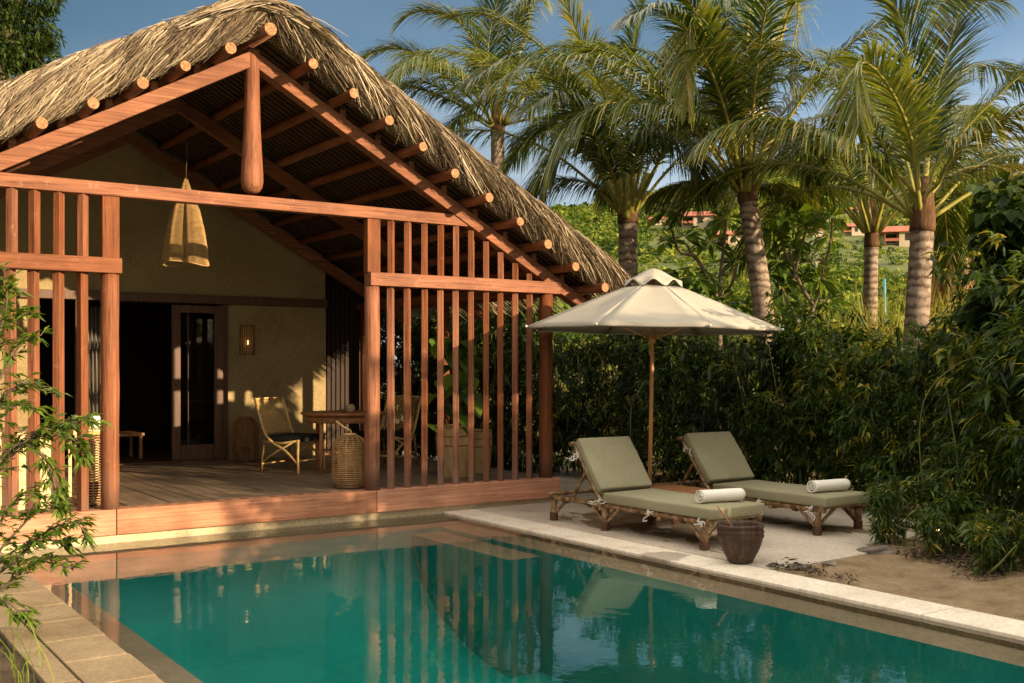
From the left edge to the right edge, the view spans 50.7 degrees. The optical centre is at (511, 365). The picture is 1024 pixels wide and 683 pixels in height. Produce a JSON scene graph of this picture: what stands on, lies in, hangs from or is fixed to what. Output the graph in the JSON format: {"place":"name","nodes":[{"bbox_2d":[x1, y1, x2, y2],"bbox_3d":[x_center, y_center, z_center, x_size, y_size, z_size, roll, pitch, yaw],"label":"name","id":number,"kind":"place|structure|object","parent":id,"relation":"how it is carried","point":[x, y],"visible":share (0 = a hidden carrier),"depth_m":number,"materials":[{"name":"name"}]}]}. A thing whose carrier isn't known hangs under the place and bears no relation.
{"place":"outdoors","nodes":[
{"label":"outdoors","id":0,"kind":"place"},
{"bbox_2d":[0,634,40,682],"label":"soil","id":1,"kind":"structure","parent":0,"point":[7,675],"depth_m":5.71,"materials":[{"name":"brown soil"}]},
{"bbox_2d":[0,594,60,682],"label":"tall grass","id":2,"kind":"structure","parent":1,"relation":"on","point":[26,663],"depth_m":5.32,"materials":[{"name":"green plant"}]},
{"bbox_2d":[0,427,52,510],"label":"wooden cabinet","id":3,"kind":"object","parent":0,"point":[22,459],"visible":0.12,"depth_m":9.68,"materials":[{"name":"brown wood"}]},
{"bbox_2d":[4,514,1023,682],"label":"pool basin","id":4,"kind":"object","parent":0,"point":[357,609],"visible":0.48,"depth_m":9.62,"materials":[{"name":"tile"}]},
{"bbox_2d":[0,552,164,682],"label":"pool coping","id":5,"kind":"object","parent":4,"relation":"on","point":[82,650],"visible":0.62,"depth_m":6.19,"materials":[{"name":"beige stone"}]},
{"bbox_2d":[0,260,113,631],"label":"leafy shrub","id":6,"kind":"object","parent":5,"relation":"on","point":[61,510],"visible":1,"depth_m":6.39,"materials":[{"name":"green plant"}]},
{"bbox_2d":[411,532,541,677],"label":"pool steps","id":7,"kind":"structure","parent":4,"relation":"in","point":[485,598],"depth_m":9.75,"materials":[{"name":"tile"}]},
{"bbox_2d":[16,519,1023,682],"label":"pool ledge","id":8,"kind":"object","parent":4,"relation":"in","point":[606,619],"visible":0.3,"depth_m":8.01,"materials":[{"name":"stone"}]},
{"bbox_2d":[13,0,1023,364],"label":"sky","id":9,"kind":"structure","parent":0,"point":[84,24],"materials":[{"name":"blue"}]},
{"bbox_2d":[397,451,657,482],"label":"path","id":10,"kind":"structure","parent":0,"point":[520,470],"depth_m":16.34,"materials":[{"name":"stone"}]},
{"bbox_2d":[155,373,1006,514],"bbox_3d":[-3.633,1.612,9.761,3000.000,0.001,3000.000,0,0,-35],"label":"ground","id":11,"kind":"structure","parent":0,"point":[659,469],"depth_m":17.15,"materials":[{"name":"brown soil"}]},
{"bbox_2d":[0,0,67,81],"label":"dark tree","id":12,"kind":"object","parent":11,"relation":"on","point":[23,49],"visible":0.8,"depth_m":20.80,"materials":[{"name":"green plant"}]},
{"bbox_2d":[0,604,80,682],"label":"pool kerb","id":13,"kind":"structure","parent":11,"relation":"on","point":[61,672],"depth_m":5.91,"materials":[{"name":"beige stone"}]},
{"bbox_2d":[0,0,635,552],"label":"thatched pavilion","id":14,"kind":"structure","parent":11,"relation":"on","point":[340,196],"depth_m":12.02,"materials":[{"name":"brown wood"}]},
{"bbox_2d":[67,428,99,499],"bbox_3d":[-4.195,0.958,10.649,0.320,0.672,0.340,0,0,-35],"label":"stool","id":15,"kind":"object","parent":14,"relation":"on","point":[73,432],"visible":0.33,"depth_m":10.67,"materials":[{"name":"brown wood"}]},
{"bbox_2d":[72,414,99,428],"bbox_3d":[-4.195,0.550,10.649,0.240,0.140,0.260,0,0,-35],"label":"cushion","id":16,"kind":"object","parent":15,"relation":"on","point":[98,418],"visible":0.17,"depth_m":10.59,"materials":[{"name":"white fabric"}]},
{"bbox_2d":[74,419,100,505],"bbox_3d":[-3.915,0.885,10.101,0.339,0.818,0.339,0,0,-35],"label":"basket lantern","id":17,"kind":"object","parent":14,"relation":"on","point":[94,494],"visible":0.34,"depth_m":9.99,"materials":[{"name":"brown wicker"}]},
{"bbox_2d":[88,306,100,459],"bbox_3d":[-5.645,0.235,14.594,0.366,2.070,0.064,0,0,-35],"label":"curtain","id":18,"kind":"object","parent":14,"relation":"hanging from","point":[94,387],"visible":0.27,"depth_m":14.59,"materials":[{"name":"fabric"}]},
{"bbox_2d":[119,431,144,458],"bbox_3d":[-5.610,1.119,15.198,0.700,0.359,0.600,0,0,-35],"label":"table","id":19,"kind":"object","parent":14,"relation":"on","point":[130,434],"visible":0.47,"depth_m":15.15,"materials":[{"name":"brown wood"}]},
{"bbox_2d":[162,95,209,266],"bbox_3d":[-3.524,-2.047,11.671,0.488,1.947,0.374,0,0,-11],"label":"woven net pendant","id":20,"kind":"object","parent":14,"relation":"hanging from","point":[187,223],"visible":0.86,"depth_m":11.58,"materials":[{"name":"beige wicker"}]},
{"bbox_2d":[171,305,222,460],"bbox_3d":[-4.278,0.225,14.699,0.700,2.090,0.050,0,0,-34],"label":"door","id":21,"kind":"structure","parent":14,"relation":"in","point":[178,451],"depth_m":14.63,"materials":[{"name":"brown wood"}]},
{"bbox_2d":[232,416,258,461],"bbox_3d":[-3.619,0.991,14.685,0.369,0.606,0.369,0,0,-35],"label":"basket lantern","id":22,"kind":"object","parent":14,"relation":"on","point":[245,453],"visible":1,"depth_m":14.57,"materials":[{"name":"wicker"}]},
{"bbox_2d":[239,325,254,354],"bbox_3d":[-3.693,-0.365,15.128,0.222,0.420,0.089,0,0,-35],"label":"wall lamp","id":23,"kind":"object","parent":14,"relation":"attached to","point":[246,339],"visible":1,"depth_m":15.11,"materials":[{"name":"wicker"}]},
{"bbox_2d":[253,397,325,473],"bbox_3d":[-2.742,0.841,13.341,0.692,0.908,0.582,0,0,25],"label":"rattan chair","id":24,"kind":"object","parent":14,"relation":"on","point":[289,439],"visible":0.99,"depth_m":13.26,"materials":[{"name":"beige wicker"}]},
{"bbox_2d":[300,410,386,474],"bbox_3d":[-2.051,0.927,13.215,1.056,0.735,1.056,0,0,-35],"label":"round table","id":25,"kind":"object","parent":14,"relation":"on","point":[320,419],"visible":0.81,"depth_m":12.83,"materials":[{"name":"brown wood"}]},
{"bbox_2d":[346,404,354,411],"bbox_3d":[-1.958,0.511,13.097,0.120,0.095,0.118,0,0,-35],"label":"candle holder","id":26,"kind":"object","parent":25,"relation":"on","point":[350,407],"visible":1,"depth_m":13.05,"materials":[{"name":"beige stone"}]},
{"bbox_2d":[331,421,364,488],"bbox_3d":[-1.727,0.935,11.508,0.389,0.718,0.389,0,0,-35],"label":"basket lantern","id":27,"kind":"object","parent":14,"relation":"on","point":[347,476],"visible":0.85,"depth_m":11.38,"materials":[{"name":"brown wicker"}]},
{"bbox_2d":[357,395,420,464],"bbox_3d":[-1.588,0.841,14.057,0.582,0.908,0.692,0,0,30],"label":"rattan chair","id":28,"kind":"object","parent":14,"relation":"on","point":[399,434],"visible":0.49,"depth_m":14.14,"materials":[{"name":"brown wicker"}]},
{"bbox_2d":[435,420,467,477],"bbox_3d":[-0.678,0.956,12.665,0.453,0.676,0.451,0,0,-35],"label":"basket planter","id":29,"kind":"object","parent":14,"relation":"on","point":[448,452],"visible":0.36,"depth_m":12.48,"materials":[{"name":"wicker"}]},
{"bbox_2d":[428,329,482,434],"bbox_3d":[-0.696,0.220,12.803,0.813,1.303,0.706,0,0,13],"label":"heart leaf plant","id":30,"kind":"object","parent":29,"relation":"in","point":[463,375],"visible":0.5,"depth_m":12.74,"materials":[{"name":"green plant"}]},
{"bbox_2d":[474,423,492,473],"bbox_3d":[-0.413,0.997,13.127,0.362,0.595,0.360,0,0,-35],"label":"basket planter","id":31,"kind":"object","parent":14,"relation":"on","point":[478,451],"visible":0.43,"depth_m":12.97,"materials":[{"name":"wicker"}]},
{"bbox_2d":[358,0,658,418],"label":"coconut palm","id":32,"kind":"object","parent":11,"relation":"on","point":[521,11],"visible":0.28,"depth_m":19.68,"materials":[{"name":"green plant"}]},
{"bbox_2d":[380,282,843,485],"bbox_3d":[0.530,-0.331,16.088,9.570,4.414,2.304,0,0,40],"label":"bamboo hedge","id":33,"kind":"object","parent":11,"relation":"on","point":[575,421],"visible":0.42,"depth_m":14.69,"materials":[{"name":"green plant"}]},
{"bbox_2d":[643,199,752,427],"bbox_3d":[2.821,-0.414,15.681,1.835,4.029,1.180,0,0,-6],"label":"frangipani tree","id":34,"kind":"object","parent":11,"relation":"on","point":[707,281],"visible":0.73,"depth_m":15.60,"materials":[{"name":"green plant"}]},
{"bbox_2d":[616,272,792,471],"bbox_3d":[3.096,0.268,16.852,2.876,3.335,2.215,0,0,-18],"label":"leafy shrub","id":35,"kind":"object","parent":11,"relation":"on","point":[725,339],"visible":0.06,"depth_m":16.32,"materials":[{"name":"green plant"}]},
{"bbox_2d":[443,509,1023,640],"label":"pool coping","id":36,"kind":"object","parent":11,"relation":"on","point":[976,621],"visible":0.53,"depth_m":7.98,"materials":[{"name":"stone"}]},
{"bbox_2d":[476,0,1021,482],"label":"coconut palm","id":37,"kind":"object","parent":11,"relation":"on","point":[732,94],"visible":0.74,"depth_m":14.01,"materials":[{"name":"green plant"}]},
{"bbox_2d":[743,196,858,479],"bbox_3d":[4.218,-0.444,15.389,1.806,4.088,1.154,0,0,-12],"label":"frangipani tree","id":38,"kind":"object","parent":11,"relation":"on","point":[799,244],"visible":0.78,"depth_m":15.26,"materials":[{"name":"green plant"}]},
{"bbox_2d":[776,285,888,450],"bbox_3d":[5.352,0.199,18.933,2.690,3.162,1.998,0,0,-27],"label":"leafy shrub","id":39,"kind":"object","parent":11,"relation":"on","point":[827,316],"visible":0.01,"depth_m":18.66,"materials":[{"name":"green plant"}]},
{"bbox_2d":[659,0,1023,478],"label":"coconut palm","id":40,"kind":"object","parent":11,"relation":"on","point":[915,126],"visible":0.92,"depth_m":12.91,"materials":[{"name":"green plant"}]},
{"bbox_2d":[671,104,1023,347],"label":"coconut palm","id":41,"kind":"object","parent":11,"relation":"on","point":[869,225],"visible":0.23,"depth_m":17.87,"materials":[{"name":"green plant"}]},
{"bbox_2d":[714,264,1023,529],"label":"bamboo hedge","id":42,"kind":"object","parent":11,"relation":"on","point":[871,394],"visible":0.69,"depth_m":11.91,"materials":[{"name":"green plant"}]},
{"bbox_2d":[904,213,975,329],"bbox_3d":[7.768,-0.530,18.988,1.783,4.259,1.752,0,0,-35],"label":"dried fan palm","id":43,"kind":"object","parent":11,"relation":"on","point":[936,285],"visible":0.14,"depth_m":18.48,"materials":[{"name":"green plant"}]},
{"bbox_2d":[473,471,927,569],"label":"terrace","id":44,"kind":"structure","parent":0,"point":[780,542],"depth_m":10.10,"materials":[{"name":"stone"}]},
{"bbox_2d":[525,268,783,482],"bbox_3d":[1.515,0.260,11.650,2.704,2.624,2.704,0,0,-35],"label":"garden umbrella","id":45,"kind":"object","parent":44,"relation":"on","point":[652,304],"visible":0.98,"depth_m":11.13,"materials":[{"name":"beige fabric"}]},
{"bbox_2d":[548,436,764,550],"bbox_3d":[1.260,1.143,10.234,0.819,0.860,2.353,0,0,-35],"label":"bamboo lounger","id":46,"kind":"object","parent":44,"relation":"on","point":[611,466],"visible":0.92,"depth_m":10.36,"materials":[{"name":"green fabric"}]},
{"bbox_2d":[695,488,745,502],"bbox_3d":[1.832,1.140,9.517,0.452,0.113,0.136,0,0,-24],"label":"rolled towel","id":47,"kind":"object","parent":46,"relation":"on","point":[721,495],"visible":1,"depth_m":9.46,"materials":[{"name":"white fabric"}]},
{"bbox_2d":[640,484,711,524],"bbox_3d":[1.650,1.411,11.026,0.540,0.325,0.580,0,0,-35],"label":"side table","id":48,"kind":"object","parent":44,"relation":"on","point":[680,488],"visible":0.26,"depth_m":11.00,"materials":[{"name":"brown wood"}]},
{"bbox_2d":[716,520,764,563],"bbox_3d":[1.831,1.417,8.667,0.380,0.317,0.379,0,0,-35],"label":"wooden bucket","id":49,"kind":"object","parent":44,"relation":"on","point":[740,541],"visible":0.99,"depth_m":8.54,"materials":[{"name":"brown wood"}]},
{"bbox_2d":[717,506,731,525],"bbox_3d":[1.776,1.318,8.693,0.268,0.393,0.074,0,0,-1],"label":"ladle","id":50,"kind":"object","parent":49,"relation":"in","point":[724,516],"visible":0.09,"depth_m":8.66,"materials":[{"name":"brown wood"}]},
{"bbox_2d":[654,431,869,535],"bbox_3d":[2.432,1.143,11.041,0.852,0.860,2.329,0,0,-35],"label":"bamboo lounger","id":51,"kind":"object","parent":44,"relation":"on","point":[718,458],"visible":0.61,"depth_m":11.02,"materials":[{"name":"green fabric"}]},
{"bbox_2d":[806,478,850,492],"bbox_3d":[3.018,1.140,10.308,0.452,0.113,0.136,0,0,-29],"label":"rolled towel","id":52,"kind":"object","parent":51,"relation":"on","point":[813,486],"visible":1,"depth_m":10.24,"materials":[{"name":"white fabric"}]},
{"bbox_2d":[766,563,779,568],"bbox_3d":[2.051,1.566,8.477,0.120,0.046,0.084,0,0,-12],"label":"rock","id":53,"kind":"object","parent":44,"relation":"on","point":[774,566],"visible":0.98,"depth_m":8.45,"materials":[{"name":"grey stone"}]},
{"bbox_2d":[856,470,936,545],"bbox_3d":[3.341,1.303,9.583,0.822,0.783,0.633,0,0,-45],"label":"plant","id":54,"kind":"object","parent":44,"relation":"on","point":[885,516],"visible":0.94,"depth_m":9.46,"materials":[{"name":"green plant"}]},
{"bbox_2d":[415,174,1021,421],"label":"hill","id":55,"kind":"structure","parent":0,"point":[882,263],"depth_m":213.69,"materials":[{"name":"green plant"}]},
{"bbox_2d":[648,217,666,224],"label":"hillside villa","id":56,"kind":"object","parent":55,"relation":"on","point":[664,218],"visible":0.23,"depth_m":315.92,"materials":[{"name":"beige paint"}]},
{"bbox_2d":[679,211,715,228],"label":"hillside villa","id":57,"kind":"object","parent":55,"relation":"on","point":[692,221],"visible":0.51,"depth_m":299.17,"materials":[{"name":"beige paint"}]},
{"bbox_2d":[683,218,691,224],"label":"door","id":58,"kind":"structure","parent":57,"relation":"in","point":[688,219],"depth_m":301.55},
{"bbox_2d":[432,153,1020,372],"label":"hillside scrub","id":59,"kind":"object","parent":55,"relation":"on","point":[601,230],"visible":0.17,"depth_m":212.85,"materials":[{"name":"green plant"}]},
{"bbox_2d":[715,231,741,247],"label":"hillside villa","id":60,"kind":"object","parent":55,"relation":"on","point":[729,238],"visible":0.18,"depth_m":237.93,"materials":[{"name":"beige paint"}]},
{"bbox_2d":[811,228,824,237],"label":"hillside villa","id":61,"kind":"object","parent":55,"relation":"on","point":[821,231],"visible":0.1,"depth_m":238.12,"materials":[{"name":"beige paint"}]},
{"bbox_2d":[842,223,863,235],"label":"hillside villa","id":62,"kind":"object","parent":55,"relation":"on","point":[854,230],"visible":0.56,"depth_m":245.31,"materials":[{"name":"beige paint"}]},
{"bbox_2d":[883,279,885,334],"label":"post","id":63,"kind":"object","parent":55,"relation":"on","point":[884,284],"visible":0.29,"depth_m":45.96,"materials":[{"name":"blue paint"}]},
{"bbox_2d":[879,226,909,246],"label":"hillside villa","id":64,"kind":"object","parent":55,"relation":"on","point":[898,235],"visible":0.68,"depth_m":228.54,"materials":[{"name":"beige paint"}]},
{"bbox_2d":[886,234,895,242],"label":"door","id":65,"kind":"structure","parent":64,"relation":"in","point":[887,235],"depth_m":230.33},
{"bbox_2d":[905,233,909,239],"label":"window","id":66,"kind":"structure","parent":64,"relation":"in","point":[907,236],"depth_m":227.62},
{"bbox_2d":[710,307,842,451],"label":"tall grass","id":67,"kind":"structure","parent":0,"point":[754,346],"depth_m":19.20,"materials":[{"name":"green plant"}]},
{"bbox_2d":[549,469,1023,620],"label":"sand","id":68,"kind":"structure","parent":0,"point":[925,580],"depth_m":8.26,"materials":[{"name":"beige sand"}]},
{"bbox_2d":[382,0,838,440],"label":"coconut palm","id":69,"kind":"object","parent":68,"relation":"on","point":[627,197],"visible":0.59,"depth_m":16.09,"materials":[{"name":"green plant"}]},
{"bbox_2d":[784,563,814,570],"bbox_3d":[2.246,1.565,8.424,0.228,0.055,0.132,0,0,30],"label":"rock","id":70,"kind":"object","parent":68,"relation":"on","point":[799,568],"visible":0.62,"depth_m":8.39,"materials":[{"name":"grey stone"}]},
{"bbox_2d":[822,560,836,565],"bbox_3d":[2.538,1.567,8.607,0.154,0.043,0.115,0,0,-37],"label":"rock","id":71,"kind":"object","parent":68,"relation":"on","point":[830,563],"visible":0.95,"depth_m":8.57,"materials":[{"name":"beige stone"}]},
{"bbox_2d":[856,545,898,554],"bbox_3d":[3.095,1.557,9.173,0.344,0.082,0.231,0,0,12],"label":"rock","id":72,"kind":"object","parent":68,"relation":"on","point":[879,550],"visible":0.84,"depth_m":9.09,"materials":[{"name":"grey stone"}]},
{"bbox_2d":[767,538,1023,616],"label":"leaf litter","id":73,"kind":"object","parent":68,"relation":"on","point":[921,553],"visible":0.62,"depth_m":8.42,"materials":[{"name":"brown plant"}]},
{"bbox_2d":[897,467,1018,559],"bbox_3d":[3.662,1.288,8.948,0.876,0.862,0.943,0,0,-35],"label":"plant","id":74,"kind":"object","parent":68,"relation":"on","point":[935,526],"visible":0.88,"depth_m":8.91,"materials":[{"name":"green plant"}]},
{"bbox_2d":[914,228,1023,541],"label":"leafy shrub","id":75,"kind":"object","parent":68,"relation":"on","point":[999,368],"visible":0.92,"depth_m":9.51,"materials":[{"name":"green plant"}]},
{"bbox_2d":[919,355,981,491],"bbox_3d":[4.042,0.483,9.602,0.859,1.280,0.013,0,0,0],"label":"bamboo shoot","id":76,"kind":"object","parent":75,"relation":"attached to","point":[920,421],"visible":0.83,"depth_m":9.60,"materials":[{"name":"green plant"}]},
{"bbox_2d":[952,172,1023,378],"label":"sea grape tree","id":77,"kind":"object","parent":68,"relation":"on","point":[1004,216],"visible":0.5,"depth_m":10.05,"materials":[{"name":"green plant"}]},
{"bbox_2d":[956,500,1023,575],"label":"plant","id":78,"kind":"object","parent":68,"relation":"on","point":[991,548],"visible":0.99,"depth_m":8.21,"materials":[{"name":"green plant"}]},
{"bbox_2d":[781,276,981,472],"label":"tall grass","id":79,"kind":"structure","parent":0,"point":[882,330],"depth_m":16.52,"materials":[{"name":"green plant"}]}
]}

